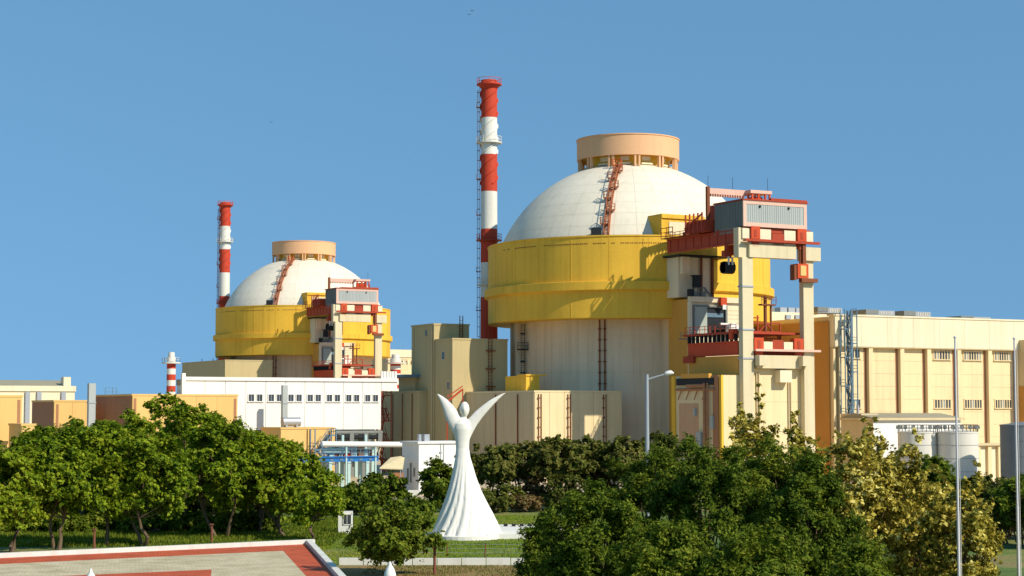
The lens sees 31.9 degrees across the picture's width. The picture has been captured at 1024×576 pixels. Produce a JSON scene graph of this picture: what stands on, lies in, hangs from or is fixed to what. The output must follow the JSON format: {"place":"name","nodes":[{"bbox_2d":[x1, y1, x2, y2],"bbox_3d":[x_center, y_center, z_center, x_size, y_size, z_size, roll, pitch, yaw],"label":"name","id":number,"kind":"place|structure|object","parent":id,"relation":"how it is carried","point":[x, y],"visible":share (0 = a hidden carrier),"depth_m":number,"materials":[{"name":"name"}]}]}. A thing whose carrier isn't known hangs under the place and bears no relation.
{"place":"outdoors","nodes":[
{"label":"outdoors","id":0,"kind":"place"},
{"bbox_2d":[72,570,211,575],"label":"red paving","id":1,"kind":"structure","parent":0,"point":[190,573],"depth_m":127.90,"materials":[{"name":"tile"}]},
{"bbox_2d":[0,544,333,575],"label":"plaza","id":2,"kind":"structure","parent":0,"point":[305,559],"depth_m":144.65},
{"bbox_2d":[0,551,305,575],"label":"cream paving","id":3,"kind":"structure","parent":2,"relation":"on","point":[274,563],"depth_m":135.33,"materials":[{"name":"concrete"}]},
{"bbox_2d":[260,427,334,476],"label":"orange building","id":4,"kind":"structure","parent":0,"point":[299,434],"depth_m":286.03,"materials":[{"name":"brown concrete"}]},
{"bbox_2d":[372,349,411,374],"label":"cream building","id":5,"kind":"structure","parent":0,"point":[406,355],"depth_m":587.44,"materials":[{"name":"concrete"}]},
{"bbox_2d":[339,558,524,564],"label":"wall","id":6,"kind":"structure","parent":0,"point":[443,561],"depth_m":138.66,"materials":[{"name":"concrete"}]},
{"bbox_2d":[341,564,604,575],"bbox_3d":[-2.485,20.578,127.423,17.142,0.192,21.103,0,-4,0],"label":"dry grass","id":7,"kind":"structure","parent":0,"point":[503,573],"depth_m":133.62,"materials":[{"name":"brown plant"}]},
{"bbox_2d":[342,497,448,566],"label":"tree","id":8,"kind":"object","parent":7,"relation":"on","point":[395,536],"visible":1,"depth_m":128.81,"materials":[{"name":"green plant"}]},
{"bbox_2d":[0,502,1023,575],"bbox_3d":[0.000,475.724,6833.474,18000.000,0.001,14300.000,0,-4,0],"label":"ground","id":9,"kind":"structure","parent":0,"point":[1008,559],"depth_m":154.06,"materials":[{"name":"green plant"}]},
{"bbox_2d":[0,443,57,551],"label":"grove tree","id":10,"kind":"object","parent":9,"relation":"on","point":[21,485],"visible":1,"depth_m":147.12,"materials":[{"name":"green plant"}]},
{"bbox_2d":[0,426,58,474],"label":"grove tree","id":11,"kind":"object","parent":9,"relation":"on","point":[13,439],"visible":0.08,"depth_m":178.57,"materials":[{"name":"green plant"}]},
{"bbox_2d":[36,511,83,531],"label":"understory shrub","id":12,"kind":"object","parent":9,"relation":"on","point":[68,522],"visible":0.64,"depth_m":173.79,"materials":[{"name":"green plant"}]},
{"bbox_2d":[16,423,117,549],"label":"grove tree","id":13,"kind":"object","parent":9,"relation":"on","point":[70,464],"visible":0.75,"depth_m":153.26,"materials":[{"name":"green plant"}]},
{"bbox_2d":[38,415,112,515],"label":"grove tree","id":14,"kind":"object","parent":9,"relation":"on","point":[74,422],"visible":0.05,"depth_m":184.25,"materials":[{"name":"green plant"}]},
{"bbox_2d":[69,509,112,532],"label":"understory shrub","id":15,"kind":"object","parent":9,"relation":"on","point":[91,521],"visible":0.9,"depth_m":175.01,"materials":[{"name":"green plant"}]},
{"bbox_2d":[57,419,165,545],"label":"grove tree","id":16,"kind":"object","parent":9,"relation":"on","point":[111,435],"visible":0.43,"depth_m":157.18,"materials":[{"name":"green plant"}]},
{"bbox_2d":[105,408,172,513],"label":"grove tree","id":17,"kind":"object","parent":9,"relation":"on","point":[132,417],"visible":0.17,"depth_m":190.57,"materials":[{"name":"green plant"}]},
{"bbox_2d":[119,512,168,532],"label":"understory shrub","id":18,"kind":"object","parent":9,"relation":"on","point":[126,524],"visible":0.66,"depth_m":173.87,"materials":[{"name":"green plant"}]},
{"bbox_2d":[92,428,202,545],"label":"grove tree","id":19,"kind":"object","parent":9,"relation":"on","point":[162,495],"visible":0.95,"depth_m":156.50,"materials":[{"name":"green plant"}]},
{"bbox_2d":[0,539,314,557],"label":"plaza kerb","id":20,"kind":"structure","parent":9,"relation":"on","point":[138,549],"depth_m":149.14,"materials":[{"name":"concrete"}]},
{"bbox_2d":[146,512,188,531],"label":"understory shrub","id":21,"kind":"object","parent":9,"relation":"on","point":[176,524],"visible":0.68,"depth_m":175.06,"materials":[{"name":"green plant"}]},
{"bbox_2d":[126,390,218,529],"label":"grove tree","id":22,"kind":"object","parent":9,"relation":"on","point":[179,414],"visible":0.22,"depth_m":176.90,"materials":[{"name":"green plant"}]},
{"bbox_2d":[0,515,362,546],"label":"undergrowth","id":23,"kind":"object","parent":9,"relation":"on","point":[125,538],"visible":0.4,"depth_m":167.09,"materials":[{"name":"green plant"}]},
{"bbox_2d":[175,508,209,530],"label":"understory shrub","id":24,"kind":"object","parent":9,"relation":"on","point":[190,518],"visible":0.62,"depth_m":176.30,"materials":[{"name":"green plant"}]},
{"bbox_2d":[190,512,236,532],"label":"understory shrub","id":25,"kind":"object","parent":9,"relation":"on","point":[220,522],"visible":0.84,"depth_m":173.37,"materials":[{"name":"green plant"}]},
{"bbox_2d":[181,415,270,535],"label":"grove tree","id":26,"kind":"object","parent":9,"relation":"on","point":[225,466],"visible":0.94,"depth_m":167.95,"materials":[{"name":"green plant"}]},
{"bbox_2d":[215,506,263,531],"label":"understory shrub","id":27,"kind":"object","parent":9,"relation":"on","point":[241,519],"visible":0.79,"depth_m":175.72,"materials":[{"name":"green plant"}]},
{"bbox_2d":[222,427,304,532],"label":"grove tree","id":28,"kind":"object","parent":9,"relation":"on","point":[265,439],"visible":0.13,"depth_m":174.11,"materials":[{"name":"green plant"}]},
{"bbox_2d":[247,510,288,530],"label":"understory shrub","id":29,"kind":"object","parent":9,"relation":"on","point":[268,523],"visible":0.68,"depth_m":176.44,"materials":[{"name":"green plant"}]},
{"bbox_2d":[247,438,334,535],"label":"grove tree","id":30,"kind":"object","parent":9,"relation":"on","point":[281,479],"visible":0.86,"depth_m":167.43,"materials":[{"name":"green plant"}]},
{"bbox_2d":[284,471,349,538],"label":"grove tree","id":31,"kind":"object","parent":9,"relation":"on","point":[323,497],"visible":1,"depth_m":161.96,"materials":[{"name":"green plant"}]},
{"bbox_2d":[306,540,345,575],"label":"plaza kerb","id":32,"kind":"structure","parent":9,"relation":"on","point":[328,562],"depth_m":137.51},
{"bbox_2d":[338,511,352,532],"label":"sign box","id":33,"kind":"object","parent":9,"relation":"on","point":[345,522],"visible":0.82,"depth_m":173.85,"materials":[{"name":"white paint"}]},
{"bbox_2d":[340,479,386,514],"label":"shrub","id":34,"kind":"object","parent":9,"relation":"on","point":[362,494],"visible":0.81,"depth_m":202.75,"materials":[{"name":"green plant"}]},
{"bbox_2d":[357,470,413,509],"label":"shrub","id":35,"kind":"object","parent":9,"relation":"on","point":[390,485],"visible":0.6,"depth_m":209.97,"materials":[{"name":"green plant"}]},
{"bbox_2d":[383,493,437,517],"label":"shrub","id":36,"kind":"object","parent":9,"relation":"on","point":[415,502],"visible":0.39,"depth_m":187.71,"materials":[{"name":"green plant"}]},
{"bbox_2d":[416,455,452,510],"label":"shrub","id":37,"kind":"object","parent":9,"relation":"on","point":[434,487],"visible":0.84,"depth_m":209.79,"materials":[{"name":"green plant"}]},
{"bbox_2d":[319,515,605,563],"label":"lawn grass","id":38,"kind":"structure","parent":9,"relation":"on","point":[510,521],"depth_m":156.13,"materials":[{"name":"green plant"}]},
{"bbox_2d":[425,393,534,540],"bbox_3d":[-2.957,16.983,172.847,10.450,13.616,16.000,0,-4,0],"label":"statue","id":39,"kind":"object","parent":9,"relation":"on","point":[466,513],"visible":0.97,"depth_m":167.97,"materials":[{"name":"white stone"}]},
{"bbox_2d":[454,443,518,494],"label":"hedge tree","id":40,"kind":"object","parent":9,"relation":"on","point":[494,466],"visible":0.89,"depth_m":213.40,"materials":[{"name":"green plant"}]},
{"bbox_2d":[482,488,508,512],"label":"dry shrub","id":41,"kind":"object","parent":9,"relation":"on","point":[500,502],"visible":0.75,"depth_m":207.44,"materials":[{"name":"green plant"}]},
{"bbox_2d":[481,483,525,511],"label":"dry shrub","id":42,"kind":"object","parent":9,"relation":"on","point":[512,489],"visible":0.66,"depth_m":210.08,"materials":[{"name":"green plant"}]},
{"bbox_2d":[505,440,543,486],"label":"hedge tree","id":43,"kind":"object","parent":9,"relation":"on","point":[524,467],"visible":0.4,"depth_m":219.71,"materials":[{"name":"green plant"}]},
{"bbox_2d":[510,493,544,511],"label":"dry shrub","id":44,"kind":"object","parent":9,"relation":"on","point":[528,501],"visible":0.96,"depth_m":209.95,"materials":[{"name":"brown plant"}]},
{"bbox_2d":[520,474,555,508],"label":"dry shrub","id":45,"kind":"object","parent":9,"relation":"on","point":[531,486],"visible":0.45,"depth_m":215.37,"materials":[{"name":"green plant"}]},
{"bbox_2d":[511,508,567,575],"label":"front tree","id":46,"kind":"object","parent":9,"relation":"on","point":[531,549],"visible":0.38,"depth_m":106.41,"materials":[{"name":"green plant"}]},
{"bbox_2d":[527,434,599,509],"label":"hedge tree","id":47,"kind":"object","parent":9,"relation":"on","point":[549,455],"visible":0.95,"depth_m":213.14,"materials":[{"name":"green plant"}]},
{"bbox_2d":[544,471,587,507],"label":"dry shrub","id":48,"kind":"object","parent":9,"relation":"on","point":[569,477],"visible":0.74,"depth_m":210.99,"materials":[{"name":"green plant"}]},
{"bbox_2d":[529,476,644,575],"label":"front tree","id":49,"kind":"object","parent":9,"relation":"on","point":[579,553],"visible":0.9,"depth_m":96.13,"materials":[{"name":"green plant"}]},
{"bbox_2d":[567,433,615,485],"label":"hedge tree","id":50,"kind":"object","parent":9,"relation":"on","point":[587,440],"visible":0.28,"depth_m":219.73,"materials":[{"name":"green plant"}]},
{"bbox_2d":[591,435,654,489],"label":"hedge tree","id":51,"kind":"object","parent":9,"relation":"on","point":[626,450],"visible":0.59,"depth_m":214.43,"materials":[{"name":"green plant"}]},
{"bbox_2d":[603,442,706,573],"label":"front tree","id":52,"kind":"object","parent":9,"relation":"on","point":[635,483],"visible":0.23,"depth_m":104.67,"materials":[{"name":"green plant"}]},
{"bbox_2d":[599,518,717,575],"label":"front tree","id":53,"kind":"object","parent":9,"relation":"on","point":[659,543],"visible":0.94,"depth_m":84.43,"materials":[{"name":"green plant"}]},
{"bbox_2d":[645,370,673,515],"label":"street lamp","id":54,"kind":"object","parent":9,"relation":"on","point":[666,373],"visible":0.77,"depth_m":149.55,"materials":[{"name":"metal"}]},
{"bbox_2d":[640,429,683,475],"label":"hedge tree","id":55,"kind":"object","parent":9,"relation":"on","point":[663,438],"visible":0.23,"depth_m":219.88,"materials":[{"name":"green plant"}]},
{"bbox_2d":[637,431,769,564],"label":"front tree","id":56,"kind":"object","parent":9,"relation":"on","point":[703,472],"visible":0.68,"depth_m":98.42,"materials":[{"name":"green plant"}]},
{"bbox_2d":[706,383,783,535],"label":"golden tree","id":57,"kind":"object","parent":9,"relation":"on","point":[741,419],"visible":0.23,"depth_m":123.05,"materials":[{"name":"plant"}]},
{"bbox_2d":[691,522,811,575],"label":"front tree","id":58,"kind":"object","parent":9,"relation":"on","point":[735,552],"visible":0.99,"depth_m":82.94,"materials":[{"name":"green plant"}]},
{"bbox_2d":[714,432,845,572],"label":"front tree","id":59,"kind":"object","parent":9,"relation":"on","point":[770,469],"visible":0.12,"depth_m":102.64,"materials":[{"name":"green plant"}]},
{"bbox_2d":[768,409,837,517],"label":"golden tree","id":60,"kind":"object","parent":9,"relation":"on","point":[798,439],"visible":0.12,"depth_m":119.52,"materials":[{"name":"plant"}]},
{"bbox_2d":[753,445,873,575],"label":"front tree","id":61,"kind":"object","parent":9,"relation":"on","point":[785,502],"visible":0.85,"depth_m":95.27,"materials":[{"name":"green plant"}]},
{"bbox_2d":[826,532,908,575],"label":"front tree","id":62,"kind":"object","parent":9,"relation":"on","point":[863,558],"visible":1,"depth_m":86.78,"materials":[{"name":"green plant"}]},
{"bbox_2d":[823,416,923,575],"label":"golden tree","id":63,"kind":"object","parent":9,"relation":"on","point":[862,490],"visible":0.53,"depth_m":104.19,"materials":[{"name":"plant"}]},
{"bbox_2d":[849,416,911,575],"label":"golden tree","id":64,"kind":"object","parent":9,"relation":"on","point":[881,445],"visible":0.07,"depth_m":112.32,"materials":[{"name":"plant"}]},
{"bbox_2d":[858,428,964,575],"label":"golden tree","id":65,"kind":"object","parent":9,"relation":"on","point":[917,477],"visible":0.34,"depth_m":106.99,"materials":[{"name":"plant"}]},
{"bbox_2d":[906,454,959,520],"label":"hedge tree","id":66,"kind":"object","parent":9,"relation":"on","point":[945,467],"visible":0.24,"depth_m":170.05,"materials":[{"name":"green plant"}]},
{"bbox_2d":[906,460,1006,575],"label":"golden tree","id":67,"kind":"object","parent":9,"relation":"on","point":[977,524],"visible":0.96,"depth_m":100.73,"materials":[{"name":"plant"}]},
{"bbox_2d":[953,336,961,575],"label":"flagpole","id":68,"kind":"object","parent":9,"relation":"on","point":[958,521],"visible":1,"depth_m":99.48,"materials":[{"name":"metal"}]},
{"bbox_2d":[970,476,1022,543],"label":"hedge tree","id":69,"kind":"object","parent":9,"relation":"on","point":[984,494],"visible":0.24,"depth_m":160.41,"materials":[{"name":"green plant"}]},
{"bbox_2d":[987,474,1023,546],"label":"hedge tree","id":70,"kind":"object","parent":9,"relation":"on","point":[1004,500],"visible":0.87,"depth_m":155.96,"materials":[{"name":"green plant"}]},
{"bbox_2d":[1013,337,1021,575],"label":"flagpole","id":71,"kind":"object","parent":9,"relation":"on","point":[1018,539],"visible":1,"depth_m":103.45,"materials":[{"name":"metal"}]},
{"bbox_2d":[0,0,1023,399],"label":"sky","id":72,"kind":"structure","parent":0,"point":[125,125],"materials":[{"name":"blue"}]},
{"bbox_2d":[190,453,994,500],"bbox_3d":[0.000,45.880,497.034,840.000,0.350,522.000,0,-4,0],"label":"yard","id":73,"kind":"structure","parent":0,"point":[353,478],"depth_m":294.43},
{"bbox_2d":[0,395,22,450],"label":"orange block","id":74,"kind":"structure","parent":73,"relation":"on","point":[10,408],"depth_m":264.52,"materials":[{"name":"brown concrete"}]},
{"bbox_2d":[8,423,35,447],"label":"orange block","id":75,"kind":"structure","parent":73,"relation":"on","point":[15,429],"depth_m":257.12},
{"bbox_2d":[0,377,75,422],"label":"shed","id":76,"kind":"structure","parent":73,"relation":"on","point":[61,389],"depth_m":396.18,"materials":[{"name":"concrete"}]},
{"bbox_2d":[31,400,86,435],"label":"orange block","id":77,"kind":"structure","parent":73,"relation":"on","point":[45,413],"depth_m":301.22,"materials":[{"name":"brown concrete"}]},
{"bbox_2d":[87,383,95,426],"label":"grey stack","id":78,"kind":"object","parent":73,"relation":"on","point":[91,400],"visible":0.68,"depth_m":284.47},
{"bbox_2d":[95,394,238,454],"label":"orange block","id":79,"kind":"structure","parent":73,"relation":"on","point":[111,407],"depth_m":295.80,"materials":[{"name":"brown concrete"}]},
{"bbox_2d":[162,352,180,393],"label":"striped stack","id":80,"kind":"object","parent":73,"relation":"on","point":[171,362],"visible":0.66,"depth_m":418.73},
{"bbox_2d":[216,200,232,359],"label":"ventilation chimney","id":81,"kind":"object","parent":73,"relation":"on","point":[224,241],"visible":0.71,"depth_m":551.78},
{"bbox_2d":[182,357,272,376],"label":"olive building","id":82,"kind":"structure","parent":73,"relation":"on","point":[238,368],"depth_m":504.67,"materials":[{"name":"beige concrete"}]},
{"bbox_2d":[176,371,397,476],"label":"white hall","id":83,"kind":"structure","parent":73,"relation":"on","point":[349,409],"depth_m":313.91,"materials":[{"name":"paint"}]},
{"bbox_2d":[213,240,392,449],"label":"reactor building","id":84,"kind":"structure","parent":73,"relation":"on","point":[261,314],"depth_m":518.46,"materials":[{"name":"yellow concrete"}]},
{"bbox_2d":[310,428,336,472],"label":"blue staircase","id":85,"kind":"structure","parent":73,"relation":"on","point":[326,439],"depth_m":285.55,"materials":[{"name":"metal"}]},
{"bbox_2d":[308,317,354,377],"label":"hatch tower","id":86,"kind":"structure","parent":73,"relation":"on","point":[323,350],"depth_m":508.95,"materials":[{"name":"white paint"}]},
{"bbox_2d":[299,435,378,486],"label":"pipe rack","id":87,"kind":"object","parent":73,"relation":"on","point":[360,455],"visible":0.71,"depth_m":272.75,"materials":[{"name":"blue painted steel"},{"name":"galvanised steel"}]},
{"bbox_2d":[303,277,386,452],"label":"gantry crane","id":88,"kind":"object","parent":73,"relation":"on","point":[358,302],"visible":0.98,"depth_m":491.09,"materials":[{"name":"white metal"}]},
{"bbox_2d":[321,441,401,484],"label":"overhead pipe","id":89,"kind":"object","parent":73,"relation":"on","point":[345,444],"visible":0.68,"depth_m":272.46,"materials":[{"name":"metal"}]},
{"bbox_2d":[374,391,391,472],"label":"red staircase","id":90,"kind":"structure","parent":73,"relation":"on","point":[381,458],"depth_m":331.12,"materials":[{"name":"metal"}]},
{"bbox_2d":[384,354,406,390],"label":"striped stack","id":91,"kind":"object","parent":73,"relation":"on","point":[395,362],"visible":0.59,"depth_m":498.33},
{"bbox_2d":[380,455,419,495],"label":"awning","id":92,"kind":"object","parent":73,"relation":"on","point":[397,462],"visible":0.45,"depth_m":252.38,"materials":[{"name":"beige fabric"}]},
{"bbox_2d":[383,374,426,472],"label":"block","id":93,"kind":"structure","parent":73,"relation":"on","point":[409,411],"depth_m":331.19,"materials":[{"name":"beige concrete"}]},
{"bbox_2d":[400,434,455,491],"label":"white hut","id":94,"kind":"object","parent":73,"relation":"on","point":[418,453],"visible":0.59,"depth_m":255.67,"materials":[{"name":"paint"}]},
{"bbox_2d":[411,316,507,440],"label":"stair tower","id":95,"kind":"structure","parent":73,"relation":"on","point":[448,359],"depth_m":321.87,"materials":[{"name":"beige concrete"}]},
{"bbox_2d":[476,76,501,338],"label":"ventilation chimney","id":96,"kind":"object","parent":73,"relation":"on","point":[489,142],"visible":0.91,"depth_m":345.87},
{"bbox_2d":[466,390,622,481],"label":"annex building","id":97,"kind":"structure","parent":73,"relation":"on","point":[514,417],"depth_m":301.48,"materials":[{"name":"concrete"}]},
{"bbox_2d":[505,374,546,390],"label":"stair hut","id":98,"kind":"object","parent":97,"relation":"on","point":[523,382],"visible":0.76,"depth_m":308.81,"materials":[{"name":"yellow"}]},
{"bbox_2d":[484,133,773,442],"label":"reactor building","id":99,"kind":"structure","parent":73,"relation":"on","point":[575,295],"depth_m":312.26,"materials":[{"name":"concrete"}]},
{"bbox_2d":[662,254,738,434],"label":"hatch tower","id":100,"kind":"structure","parent":73,"relation":"on","point":[690,277],"depth_m":304.29,"materials":[{"name":"concrete"}]},
{"bbox_2d":[671,355,800,471],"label":"gantry building","id":101,"kind":"structure","parent":73,"relation":"on","point":[704,396],"depth_m":284.21,"materials":[{"name":"beige concrete"}]},
{"bbox_2d":[661,177,820,460],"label":"gantry crane","id":102,"kind":"object","parent":73,"relation":"on","point":[744,231],"visible":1,"depth_m":285.55,"materials":[{"name":"white metal"}]},
{"bbox_2d":[839,309,858,463],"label":"blue stair tower","id":103,"kind":"structure","parent":73,"relation":"on","point":[851,371],"depth_m":318.04,"materials":[{"name":"metal"}]},
{"bbox_2d":[753,314,1023,473],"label":"turbine hall","id":104,"kind":"structure","parent":73,"relation":"on","point":[905,364],"depth_m":329.19,"materials":[{"name":"beige concrete"}]},
{"bbox_2d":[896,425,936,466],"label":"storage tank","id":105,"kind":"object","parent":73,"relation":"on","point":[928,445],"visible":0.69,"depth_m":288.37,"materials":[{"name":"white metal"}]},
{"bbox_2d":[936,425,979,482],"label":"storage tank","id":106,"kind":"object","parent":73,"relation":"on","point":[969,445],"visible":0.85,"depth_m":286.12,"materials":[{"name":"white metal"}]},
{"bbox_2d":[979,443,1000,480],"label":"building","id":107,"kind":"structure","parent":73,"relation":"on","point":[989,457],"depth_m":300.22,"materials":[{"name":"concrete"}]},
{"bbox_2d":[999,422,1023,478],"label":"storage tank","id":108,"kind":"object","parent":73,"relation":"on","point":[1007,451],"visible":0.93,"depth_m":276.75,"materials":[{"name":"metal"}]},
{"bbox_2d":[772,307,828,320],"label":"white roof building","id":109,"kind":"structure","parent":0,"point":[782,313],"depth_m":373.19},
{"bbox_2d":[839,405,964,479],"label":"white building","id":110,"kind":"structure","parent":0,"point":[886,424],"depth_m":303.13,"materials":[{"name":"paint"}]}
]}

